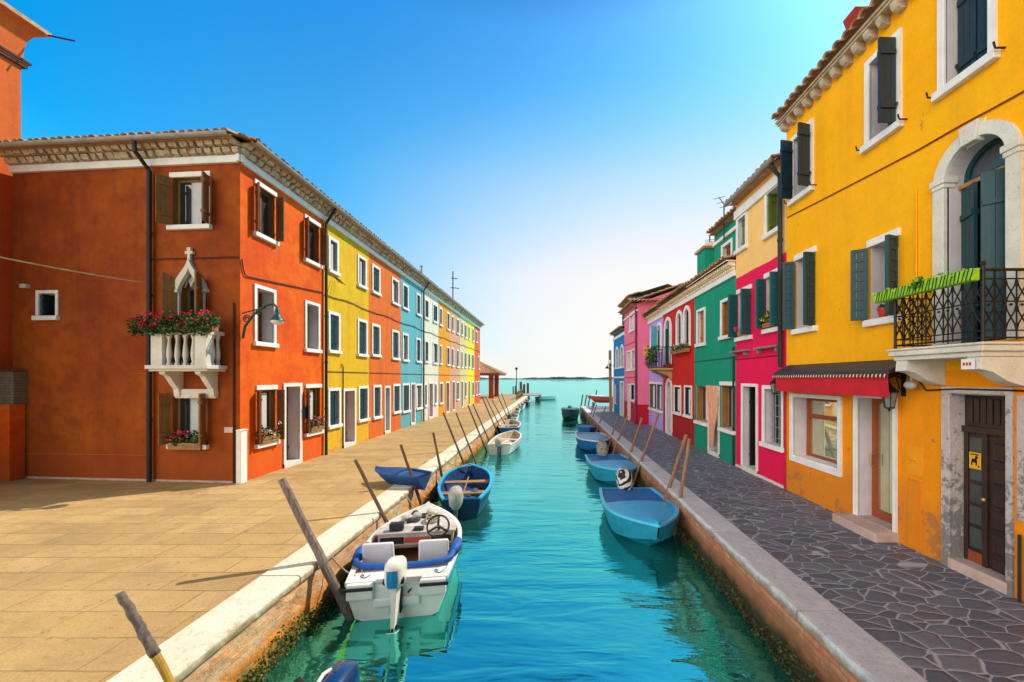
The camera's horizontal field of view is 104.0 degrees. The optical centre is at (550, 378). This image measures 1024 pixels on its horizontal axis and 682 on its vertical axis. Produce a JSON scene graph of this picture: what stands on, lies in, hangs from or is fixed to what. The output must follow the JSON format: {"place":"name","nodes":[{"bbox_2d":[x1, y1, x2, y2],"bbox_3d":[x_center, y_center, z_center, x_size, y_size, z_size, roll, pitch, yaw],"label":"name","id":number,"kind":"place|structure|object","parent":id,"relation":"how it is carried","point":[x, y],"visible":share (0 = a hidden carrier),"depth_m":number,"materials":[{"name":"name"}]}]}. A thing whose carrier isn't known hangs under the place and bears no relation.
{"place":"outdoors","nodes":[
{"label":"outdoors","id":0,"kind":"place"},
{"bbox_2d":[0,394,523,681],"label":"campo paving","id":1,"kind":"structure","parent":0,"point":[170,559],"depth_m":6.06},
{"bbox_2d":[0,370,26,480],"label":"garden wall","id":2,"kind":"structure","parent":1,"relation":"on","point":[13,392],"depth_m":9.72,"materials":[{"name":"paint"}]},
{"bbox_2d":[0,0,75,369],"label":"tower house","id":3,"kind":"structure","parent":1,"relation":"on","point":[19,30],"depth_m":10.28,"materials":[{"name":"orange paint"}]},
{"bbox_2d":[0,127,338,483],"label":"corner house","id":4,"kind":"structure","parent":1,"relation":"on","point":[225,224],"depth_m":9.79,"materials":[{"name":"orange paint"}]},
{"bbox_2d":[31,290,59,320],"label":"window","id":5,"kind":"structure","parent":4,"relation":"in","point":[48,308],"depth_m":9.91,"materials":[{"name":"white paint"}]},
{"bbox_2d":[0,256,144,282],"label":"overhead cable","id":6,"kind":"object","parent":4,"relation":"attached to","point":[70,270],"visible":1,"depth_m":8.79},
{"bbox_2d":[126,309,221,335],"bbox_3d":[-8.615,-1.259,9.131,2.259,0.648,0.460,0,0,5],"label":"flower box","id":7,"kind":"object","parent":4,"relation":"attached to","point":[157,323],"visible":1,"depth_m":9.05,"materials":[{"name":"plant"}]},
{"bbox_2d":[162,271,202,362],"bbox_3d":[-8.705,-1.434,9.569,0.944,2.167,0.595,0,0,0],"label":"window","id":8,"kind":"structure","parent":4,"relation":"in","point":[194,295],"depth_m":9.47,"materials":[{"name":"brown wood"}]},
{"bbox_2d":[158,393,208,449],"bbox_3d":[-8.711,1.021,9.564,1.145,1.353,0.436,0,0,5],"label":"window","id":9,"kind":"structure","parent":4,"relation":"in","point":[191,411],"depth_m":9.52,"materials":[{"name":"brown wood"}]},
{"bbox_2d":[155,170,212,230],"bbox_3d":[-8.675,-4.265,9.544,1.297,1.392,0.475,0,0,5],"label":"window","id":10,"kind":"structure","parent":4,"relation":"in","point":[194,213],"depth_m":9.55,"materials":[{"name":"brown wood"}]},
{"bbox_2d":[163,429,207,449],"bbox_3d":[-8.702,1.465,9.515,0.969,0.471,0.332,0,0,5],"label":"flower box","id":11,"kind":"object","parent":4,"relation":"on","point":[183,443],"visible":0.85,"depth_m":9.47,"materials":[{"name":"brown wood"}]},
{"bbox_2d":[241,302,284,338],"bbox_3d":[-6.909,-1.387,9.628,0.939,0.884,0.312,0,0,0],"label":"street lamp","id":12,"kind":"object","parent":4,"relation":"attached to","point":[276,319],"visible":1,"depth_m":9.54,"materials":[{"name":"metal"}]},
{"bbox_2d":[253,283,278,347],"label":"window","id":13,"kind":"structure","parent":4,"relation":"in","point":[257,341],"depth_m":10.52,"materials":[{"name":"white paint"}]},
{"bbox_2d":[253,178,283,245],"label":"window","id":14,"kind":"structure","parent":4,"relation":"in","point":[262,200],"depth_m":10.51,"materials":[{"name":"white paint"}]},
{"bbox_2d":[254,385,284,448],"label":"window","id":15,"kind":"structure","parent":4,"relation":"in","point":[263,399],"depth_m":10.48,"materials":[{"name":"brown wood"}]},
{"bbox_2d":[261,421,281,442],"bbox_3d":[-7.306,1.392,10.354,0.325,0.496,0.781,0,0,0],"label":"flower box","id":16,"kind":"object","parent":4,"relation":"on","point":[273,436],"visible":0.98,"depth_m":10.31,"materials":[{"name":"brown wood"}]},
{"bbox_2d":[283,383,302,468],"bbox_3d":[-7.570,1.327,11.424,0.440,2.386,0.825,0,0,0],"label":"door","id":17,"kind":"structure","parent":4,"relation":"in","point":[287,462],"depth_m":11.67,"materials":[{"name":"white paint"}]},
{"bbox_2d":[304,300,322,352],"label":"window","id":18,"kind":"structure","parent":4,"relation":"in","point":[306,309],"depth_m":12.14,"materials":[{"name":"white paint"}]},
{"bbox_2d":[304,384,323,436],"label":"window","id":19,"kind":"structure","parent":4,"relation":"in","point":[311,389],"depth_m":12.44,"materials":[{"name":"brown wood"}]},
{"bbox_2d":[303,214,326,268],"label":"window","id":20,"kind":"structure","parent":4,"relation":"in","point":[309,248],"depth_m":12.58,"materials":[{"name":"white paint"}]},
{"bbox_2d":[310,415,327,431],"bbox_3d":[-7.289,1.401,12.452,0.341,0.478,0.832,0,0,0],"label":"flower box","id":21,"kind":"object","parent":4,"relation":"on","point":[316,423],"visible":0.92,"depth_m":12.38,"materials":[{"name":"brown wood"}]},
{"bbox_2d":[324,204,380,454],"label":"terraced house","id":22,"kind":"structure","parent":1,"relation":"on","point":[351,241],"depth_m":14.53,"materials":[{"name":"paint"}]},
{"bbox_2d":[328,235,340,276],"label":"window","id":23,"kind":"structure","parent":22,"relation":"in","point":[330,244],"depth_m":13.60,"materials":[{"name":"white paint"}]},
{"bbox_2d":[328,310,342,353],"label":"window","id":24,"kind":"structure","parent":22,"relation":"in","point":[332,321],"depth_m":13.58,"materials":[{"name":"white paint"}]},
{"bbox_2d":[328,388,342,429],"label":"window","id":25,"kind":"structure","parent":22,"relation":"in","point":[332,396],"depth_m":13.58,"materials":[{"name":"white paint"}]},
{"bbox_2d":[344,388,355,447],"bbox_3d":[-7.550,1.447,14.652,0.400,2.146,0.914,0,0,0],"label":"door","id":26,"kind":"structure","parent":22,"relation":"in","point":[346,443],"depth_m":14.93,"materials":[{"name":"white paint"}]},
{"bbox_2d":[357,254,368,290],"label":"window","id":27,"kind":"structure","parent":22,"relation":"in","point":[359,262],"depth_m":15.62,"materials":[{"name":"white paint"}]},
{"bbox_2d":[357,318,368,356],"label":"window","id":28,"kind":"structure","parent":22,"relation":"in","point":[360,326],"depth_m":15.67,"materials":[{"name":"white paint"}]},
{"bbox_2d":[358,386,370,422],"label":"window","id":29,"kind":"structure","parent":22,"relation":"in","point":[361,389],"depth_m":15.67,"materials":[{"name":"white paint"}]},
{"bbox_2d":[369,239,410,438],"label":"terraced house","id":30,"kind":"structure","parent":1,"relation":"on","point":[387,263],"depth_m":17.72,"materials":[{"name":"paint"}]},
{"bbox_2d":[371,263,381,296],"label":"window","id":31,"kind":"structure","parent":30,"relation":"in","point":[374,272],"depth_m":16.93,"materials":[{"name":"white paint"}]},
{"bbox_2d":[371,323,381,357],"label":"window","id":32,"kind":"structure","parent":30,"relation":"in","point":[374,332],"depth_m":16.87,"materials":[{"name":"white paint"}]},
{"bbox_2d":[372,385,382,419],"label":"window","id":33,"kind":"structure","parent":30,"relation":"in","point":[375,387],"depth_m":17.09,"materials":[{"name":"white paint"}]},
{"bbox_2d":[384,386,390,433],"bbox_3d":[-7.550,1.432,18.044,0.400,2.176,0.666,0,0,0],"label":"door","id":34,"kind":"structure","parent":30,"relation":"in","point":[385,431],"depth_m":17.98,"materials":[{"name":"white paint"}]},
{"bbox_2d":[391,329,400,360],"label":"window","id":35,"kind":"structure","parent":30,"relation":"in","point":[394,337],"depth_m":19.06,"materials":[{"name":"white paint"}]},
{"bbox_2d":[393,384,401,413],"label":"window","id":36,"kind":"structure","parent":30,"relation":"in","point":[395,386],"depth_m":19.23,"materials":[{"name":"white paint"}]},
{"bbox_2d":[401,263,430,428],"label":"terraced house","id":37,"kind":"structure","parent":1,"relation":"on","point":[413,281],"depth_m":21.27,"materials":[{"name":"teal paint"}]},
{"bbox_2d":[402,282,409,310],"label":"window","id":38,"kind":"structure","parent":37,"relation":"in","point":[404,285],"depth_m":20.20,"materials":[{"name":"white paint"}]},
{"bbox_2d":[402,383,410,413],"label":"window","id":39,"kind":"structure","parent":37,"relation":"in","point":[404,386],"depth_m":20.33,"materials":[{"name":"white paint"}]},
{"bbox_2d":[410,383,415,424],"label":"door","id":40,"kind":"structure","parent":37,"relation":"in","point":[411,423],"depth_m":21.39,"materials":[{"name":"white paint"}]},
{"bbox_2d":[422,280,445,420],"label":"terraced house","id":41,"kind":"structure","parent":1,"relation":"on","point":[434,292],"depth_m":24.70,"materials":[{"name":"white paint"}]},
{"bbox_2d":[438,293,456,415],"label":"terraced house","id":42,"kind":"structure","parent":1,"relation":"on","point":[446,301],"depth_m":27.58,"materials":[{"name":"orange paint"}]},
{"bbox_2d":[450,301,465,411],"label":"terraced house","id":43,"kind":"structure","parent":1,"relation":"on","point":[456,309],"depth_m":30.74,"materials":[{"name":"paint"}]},
{"bbox_2d":[460,310,472,408],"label":"terraced house","id":44,"kind":"structure","parent":1,"relation":"on","point":[465,315],"depth_m":33.93,"materials":[{"name":"beige paint"}]},
{"bbox_2d":[467,314,478,405],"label":"terraced house","id":45,"kind":"structure","parent":1,"relation":"on","point":[472,320],"depth_m":36.90,"materials":[{"name":"yellow paint"}]},
{"bbox_2d":[474,320,483,403],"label":"terraced house","id":46,"kind":"structure","parent":1,"relation":"on","point":[479,324],"depth_m":40.13,"materials":[{"name":"paint"}]},
{"bbox_2d":[480,362,506,397],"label":"pavilion","id":47,"kind":"structure","parent":1,"relation":"on","point":[493,373],"depth_m":49.50,"materials":[{"name":"tile"}]},
{"bbox_2d":[3,0,870,377],"label":"sky","id":48,"kind":"structure","parent":0,"point":[565,160],"materials":[{"name":"blue"}]},
{"bbox_2d":[255,379,797,681],"bbox_3d":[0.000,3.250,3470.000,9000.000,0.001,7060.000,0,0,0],"label":"canal water","id":49,"kind":"structure","parent":0,"point":[555,577],"depth_m":5.65,"materials":[{"name":"liquid"}]},
{"bbox_2d":[115,591,175,681],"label":"mooring pole","id":50,"kind":"object","parent":49,"relation":"in","point":[146,639],"visible":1,"depth_m":3.23,"materials":[{"name":"grey wood"}]},
{"bbox_2d":[278,477,354,620],"bbox_3d":[-3.084,2.486,5.404,1.203,2.281,0.126,0,0,0],"label":"mooring pole","id":51,"kind":"object","parent":49,"relation":"in","point":[326,570],"visible":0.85,"depth_m":5.36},
{"bbox_2d":[106,396,529,681],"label":"quay wall","id":52,"kind":"structure","parent":49,"relation":"in","point":[254,630],"depth_m":4.73,"materials":[{"name":"stone"}]},
{"bbox_2d":[375,466,431,489],"bbox_3d":[-3.583,2.357,9.442,1.420,0.465,0.760,0,0,18],"label":"dinghy","id":53,"kind":"object","parent":52,"relation":"on","point":[419,479],"visible":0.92,"depth_m":9.23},
{"bbox_2d":[293,659,359,681],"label":"skiff","id":54,"kind":"object","parent":49,"relation":"on","point":[347,670],"visible":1,"depth_m":3.28,"materials":[{"name":"blue metal"}]},
{"bbox_2d":[354,459,402,549],"bbox_3d":[-3.094,2.560,7.402,1.115,2.115,0.078,0,0,0],"label":"mooring pole","id":55,"kind":"object","parent":49,"relation":"in","point":[375,499],"visible":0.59,"depth_m":7.37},
{"bbox_2d":[342,501,461,634],"bbox_3d":[-2.269,2.946,6.636,1.615,1.202,3.436,0,0,-9],"label":"motorboat","id":56,"kind":"object","parent":49,"relation":"on","point":[393,583],"visible":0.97,"depth_m":5.71,"materials":[{"name":"white plastic"}]},
{"bbox_2d":[400,444,422,505],"bbox_3d":[-3.098,2.568,9.201,0.774,2.090,0.078,0,0,0],"label":"mooring pole","id":57,"kind":"object","parent":49,"relation":"in","point":[411,474],"visible":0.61,"depth_m":9.18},
{"bbox_2d":[438,463,492,518],"bbox_3d":[-2.245,3.039,10.582,1.400,1.190,3.640,0,0,-8],"label":"rowing boat","id":58,"kind":"object","parent":49,"relation":"on","point":[463,492],"visible":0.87,"depth_m":10.20,"materials":[{"name":"blue wood"}]},
{"bbox_2d":[487,430,521,455],"bbox_3d":[-2.041,3.100,18.662,1.289,1.212,4.426,0,0,4],"label":"moored boat","id":59,"kind":"object","parent":49,"relation":"on","point":[506,443],"visible":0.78,"depth_m":17.54,"materials":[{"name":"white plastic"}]},
{"bbox_2d":[498,419,520,432],"bbox_3d":[-2.510,3.078,24.651,1.389,0.745,3.720,0,0,-4],"label":"moored boat","id":60,"kind":"object","parent":49,"relation":"on","point":[512,424],"visible":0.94,"depth_m":24.78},
{"bbox_2d":[561,405,579,419],"bbox_3d":[1.598,3.027,32.010,1.490,1.470,4.059,0,0,2],"label":"moored boat","id":61,"kind":"object","parent":49,"relation":"on","point":[569,413],"visible":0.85,"depth_m":30.70,"materials":[{"name":"teal metal"}]},
{"bbox_2d":[575,432,609,452],"bbox_3d":[1.981,3.018,18.441,1.540,0.865,3.520,0,0,-2],"label":"moored boat","id":62,"kind":"object","parent":49,"relation":"on","point":[587,441],"visible":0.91,"depth_m":17.75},
{"bbox_2d":[585,440,637,484],"bbox_3d":[2.028,3.027,13.164,1.540,1.470,3.559,0,0,-5],"label":"moored boat","id":63,"kind":"object","parent":49,"relation":"on","point":[603,465],"visible":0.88,"depth_m":12.62,"materials":[{"name":"blue metal"}]},
{"bbox_2d":[599,467,678,544],"bbox_3d":[1.920,3.027,8.835,1.540,1.470,3.409,0,0,-1],"label":"moored boat","id":64,"kind":"object","parent":49,"relation":"on","point":[641,515],"visible":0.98,"depth_m":8.11,"materials":[{"name":"wood"}]},
{"bbox_2d":[633,413,658,485],"bbox_3d":[2.762,2.333,11.902,0.995,2.562,0.088,0,0,0],"label":"mooring pole","id":65,"kind":"object","parent":49,"relation":"in","point":[645,449],"visible":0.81,"depth_m":11.87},
{"bbox_2d":[663,434,687,500],"bbox_3d":[2.711,2.442,9.052,0.833,2.344,0.102,0,0,0],"label":"mooring pole","id":66,"kind":"object","parent":49,"relation":"in","point":[676,465],"visible":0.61,"depth_m":9.02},
{"bbox_2d":[673,438,690,534],"bbox_3d":[2.713,2.430,8.302,0.446,2.354,0.088,0,0,0],"label":"mooring pole","id":67,"kind":"object","parent":49,"relation":"in","point":[684,470],"visible":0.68,"depth_m":8.27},
{"bbox_2d":[580,406,927,681],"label":"quay wall","id":68,"kind":"structure","parent":49,"relation":"in","point":[807,632],"depth_m":4.86,"materials":[{"name":"brick"}]},
{"bbox_2d":[586,406,1023,681],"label":"quay pavement","id":69,"kind":"structure","parent":0,"point":[928,619],"depth_m":4.97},
{"bbox_2d":[609,350,611,410],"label":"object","id":70,"kind":"object","parent":69,"relation":"on","point":[610,385],"visible":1,"depth_m":29.99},
{"bbox_2d":[609,284,671,416],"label":"terraced house","id":71,"kind":"structure","parent":69,"relation":"on","point":[617,333],"depth_m":27.39,"materials":[{"name":"paint"}]},
{"bbox_2d":[641,304,662,430],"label":"terraced house","id":72,"kind":"structure","parent":69,"relation":"on","point":[653,316],"depth_m":19.71,"materials":[{"name":"purple paint"}]},
{"bbox_2d":[648,382,655,410],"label":"window","id":73,"kind":"structure","parent":72,"relation":"in","point":[652,384],"depth_m":20.60,"materials":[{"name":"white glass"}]},
{"bbox_2d":[651,322,661,352],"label":"window","id":74,"kind":"structure","parent":72,"relation":"in","point":[656,335],"depth_m":19.64,"materials":[{"name":"white paint"}]},
{"bbox_2d":[655,382,662,412],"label":"window","id":75,"kind":"structure","parent":72,"relation":"in","point":[659,384],"depth_m":19.57,"materials":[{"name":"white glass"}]},
{"bbox_2d":[618,280,689,424],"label":"terraced house","id":76,"kind":"structure","parent":69,"relation":"on","point":[636,371],"depth_m":21.60,"materials":[{"name":"pink paint"}]},
{"bbox_2d":[647,283,693,445],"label":"terraced house","id":77,"kind":"structure","parent":69,"relation":"on","point":[675,372],"depth_m":16.52,"materials":[{"name":"red paint"}]},
{"bbox_2d":[643,345,659,367],"bbox_3d":[4.533,-0.995,17.974,0.500,1.085,1.863,0,0,0],"label":"potted plant","id":78,"kind":"object","parent":77,"relation":"on","point":[648,356],"visible":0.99,"depth_m":17.70,"materials":[{"name":"green plant"}]},
{"bbox_2d":[664,317,671,363],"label":"window","id":79,"kind":"structure","parent":77,"relation":"in","point":[667,332],"depth_m":18.29,"materials":[{"name":"white paint"}]},
{"bbox_2d":[665,378,671,435],"bbox_3d":[5.425,1.257,17.775,0.350,2.526,0.969,0,0,0],"label":"door","id":80,"kind":"structure","parent":77,"relation":"in","point":[669,432],"depth_m":18.07,"materials":[{"name":"white paint"}]},
{"bbox_2d":[672,385,681,415],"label":"window","id":81,"kind":"structure","parent":77,"relation":"in","point":[677,388],"depth_m":16.87,"materials":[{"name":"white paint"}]},
{"bbox_2d":[676,310,682,346],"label":"window","id":82,"kind":"structure","parent":77,"relation":"in","point":[679,311],"depth_m":16.52,"materials":[{"name":"white paint"}]},
{"bbox_2d":[669,340,690,354],"bbox_3d":[5.131,-1.224,15.903,0.389,0.501,1.871,0,0,0],"label":"flower box","id":83,"kind":"object","parent":77,"relation":"attached to","point":[681,348],"visible":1,"depth_m":15.62,"materials":[{"name":"ceramic"}]},
{"bbox_2d":[683,305,690,346],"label":"window","id":84,"kind":"structure","parent":77,"relation":"in","point":[688,317],"depth_m":15.56,"materials":[{"name":"white paint"}]},
{"bbox_2d":[682,385,691,418],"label":"window","id":85,"kind":"structure","parent":77,"relation":"in","point":[687,388],"depth_m":15.56,"materials":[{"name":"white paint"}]},
{"bbox_2d":[685,206,735,464],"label":"terraced house","id":86,"kind":"structure","parent":69,"relation":"on","point":[712,284],"depth_m":13.03,"materials":[{"name":"paint"}]},
{"bbox_2d":[694,307,705,346],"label":"window","id":87,"kind":"structure","parent":86,"relation":"in","point":[703,315],"depth_m":14.05,"materials":[{"name":"white paint"}]},
{"bbox_2d":[693,386,707,426],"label":"window","id":88,"kind":"structure","parent":86,"relation":"in","point":[701,402],"depth_m":14.40,"materials":[{"name":"brown wood"}]},
{"bbox_2d":[705,385,717,446],"bbox_3d":[5.230,1.215,12.908,0.090,1.950,0.913,0,0,0],"label":"door curtain","id":89,"kind":"object","parent":86,"relation":"hanging from","point":[712,400],"depth_m":12.81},
{"bbox_2d":[707,386,719,457],"bbox_3d":[5.450,1.387,12.905,0.400,2.266,0.863,0,0,0],"label":"door","id":90,"kind":"structure","parent":86,"relation":"in","point":[715,452],"depth_m":12.48,"materials":[{"name":"white paint"}]},
{"bbox_2d":[718,297,732,339],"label":"window","id":91,"kind":"structure","parent":86,"relation":"in","point":[724,331],"depth_m":12.22,"materials":[{"name":"white paint"}]},
{"bbox_2d":[717,381,735,434],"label":"window","id":92,"kind":"structure","parent":86,"relation":"in","point":[726,391],"depth_m":12.30,"materials":[{"name":"brown wood"}]},
{"bbox_2d":[723,153,786,489],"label":"terraced house","id":93,"kind":"structure","parent":69,"relation":"on","point":[760,251],"depth_m":9.96,"materials":[{"name":"pink paint"}]},
{"bbox_2d":[728,284,752,341],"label":"window","id":94,"kind":"structure","parent":93,"relation":"in","point":[745,295],"depth_m":10.57,"materials":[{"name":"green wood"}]},
{"bbox_2d":[734,211,747,254],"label":"window","id":95,"kind":"structure","parent":93,"relation":"in","point":[744,243],"depth_m":11.07,"materials":[{"name":"white paint"}]},
{"bbox_2d":[741,383,757,475],"bbox_3d":[5.510,1.332,10.585,0.520,2.376,0.855,0,0,0],"label":"door","id":96,"kind":"structure","parent":93,"relation":"in","point":[752,468],"depth_m":10.82,"materials":[{"name":"white paint"}]},
{"bbox_2d":[755,268,777,333],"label":"window","id":97,"kind":"structure","parent":93,"relation":"in","point":[772,275],"depth_m":9.45,"materials":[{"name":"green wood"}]},
{"bbox_2d":[761,184,777,240],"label":"window","id":98,"kind":"structure","parent":93,"relation":"in","point":[772,200],"depth_m":9.68,"materials":[{"name":"white paint"}]},
{"bbox_2d":[759,385,783,452],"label":"window","id":99,"kind":"structure","parent":93,"relation":"in","point":[778,398],"depth_m":9.72,"materials":[{"name":"white paint"}]},
{"bbox_2d":[771,0,1023,602],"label":"corner shop house","id":100,"kind":"structure","parent":69,"relation":"on","point":[900,123],"depth_m":5.71,"materials":[{"name":"yellow paint"}]},
{"bbox_2d":[780,118,814,206],"bbox_3d":[5.142,-4.511,8.369,0.341,1.471,0.820,0,0,0],"label":"window","id":101,"kind":"structure","parent":100,"relation":"in","point":[805,134],"depth_m":8.07,"materials":[{"name":"white paint"}]},
{"bbox_2d":[782,246,817,334],"bbox_3d":[5.316,-1.790,8.286,0.568,1.700,0.802,0,0,0],"label":"window","id":102,"kind":"structure","parent":100,"relation":"in","point":[788,268],"depth_m":8.42,"materials":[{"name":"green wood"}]},
{"bbox_2d":[789,393,841,476],"bbox_3d":[5.460,1.065,8.000,0.401,1.473,1.550,0,0,0],"label":"window","id":103,"kind":"structure","parent":100,"relation":"in","point":[824,412],"depth_m":8.18,"materials":[{"name":"white paint"}]},
{"bbox_2d":[773,359,905,396],"bbox_3d":[5.083,-0.008,7.233,0.446,0.577,2.986,0,0,0],"label":"shop awning","id":104,"kind":"object","parent":100,"relation":"attached to","point":[863,378],"visible":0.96,"depth_m":6.79,"materials":[{"name":"fabric"}]},
{"bbox_2d":[853,395,897,532],"bbox_3d":[5.433,1.352,6.505,0.355,2.216,0.858,0,0,0],"label":"door","id":105,"kind":"structure","parent":100,"relation":"in","point":[884,456],"depth_m":6.68,"materials":[{"name":"white paint"}]},
{"bbox_2d":[850,227,901,326],"bbox_3d":[5.315,-1.565,6.351,0.569,1.430,0.808,0,0,0],"label":"window","id":106,"kind":"structure","parent":100,"relation":"in","point":[890,238],"depth_m":6.57,"materials":[{"name":"white wood"}]},
{"bbox_2d":[859,28,903,153],"bbox_3d":[5.318,-4.530,6.340,0.643,1.511,0.763,0,0,0],"label":"window","id":107,"kind":"structure","parent":100,"relation":"in","point":[889,52],"depth_m":6.05,"materials":[{"name":"white paint"}]},
{"bbox_2d":[882,374,905,411],"bbox_3d":[5.130,0.215,5.971,0.350,0.590,0.216,0,0,0],"label":"wall lantern","id":108,"kind":"object","parent":100,"relation":"attached to","point":[889,403],"depth_m":5.95,"materials":[{"name":"black metal"}]},
{"bbox_2d":[872,268,980,302],"bbox_3d":[4.695,-1.192,5.061,0.246,0.224,1.385,0,0,0],"label":"rail planter","id":109,"kind":"object","parent":100,"relation":"hanging from","point":[919,285],"visible":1,"depth_m":4.91,"materials":[{"name":"plant"}]},
{"bbox_2d":[931,0,1000,101],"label":"window","id":110,"kind":"structure","parent":100,"relation":"in","point":[977,19],"depth_m":5.14,"materials":[{"name":"white paint"}]},
{"bbox_2d":[929,116,1023,345],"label":"balcony door","id":111,"kind":"structure","parent":100,"relation":"in","point":[992,195],"depth_m":4.82,"materials":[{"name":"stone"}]},
{"bbox_2d":[941,387,1013,596],"bbox_3d":[5.450,1.321,4.958,0.380,2.418,0.830,0,0,0],"label":"door","id":112,"kind":"structure","parent":100,"relation":"in","point":[982,469],"depth_m":5.05,"materials":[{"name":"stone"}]},
{"bbox_3d":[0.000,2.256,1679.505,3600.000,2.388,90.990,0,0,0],"label":"island terrain","id":113,"kind":"structure","parent":0,"visible":0},
{"bbox_2d":[480,377,612,378],"bbox_3d":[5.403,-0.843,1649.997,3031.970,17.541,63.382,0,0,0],"label":"treeline","id":114,"kind":"object","parent":113,"relation":"on","point":[557,378],"visible":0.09,"depth_m":1627.05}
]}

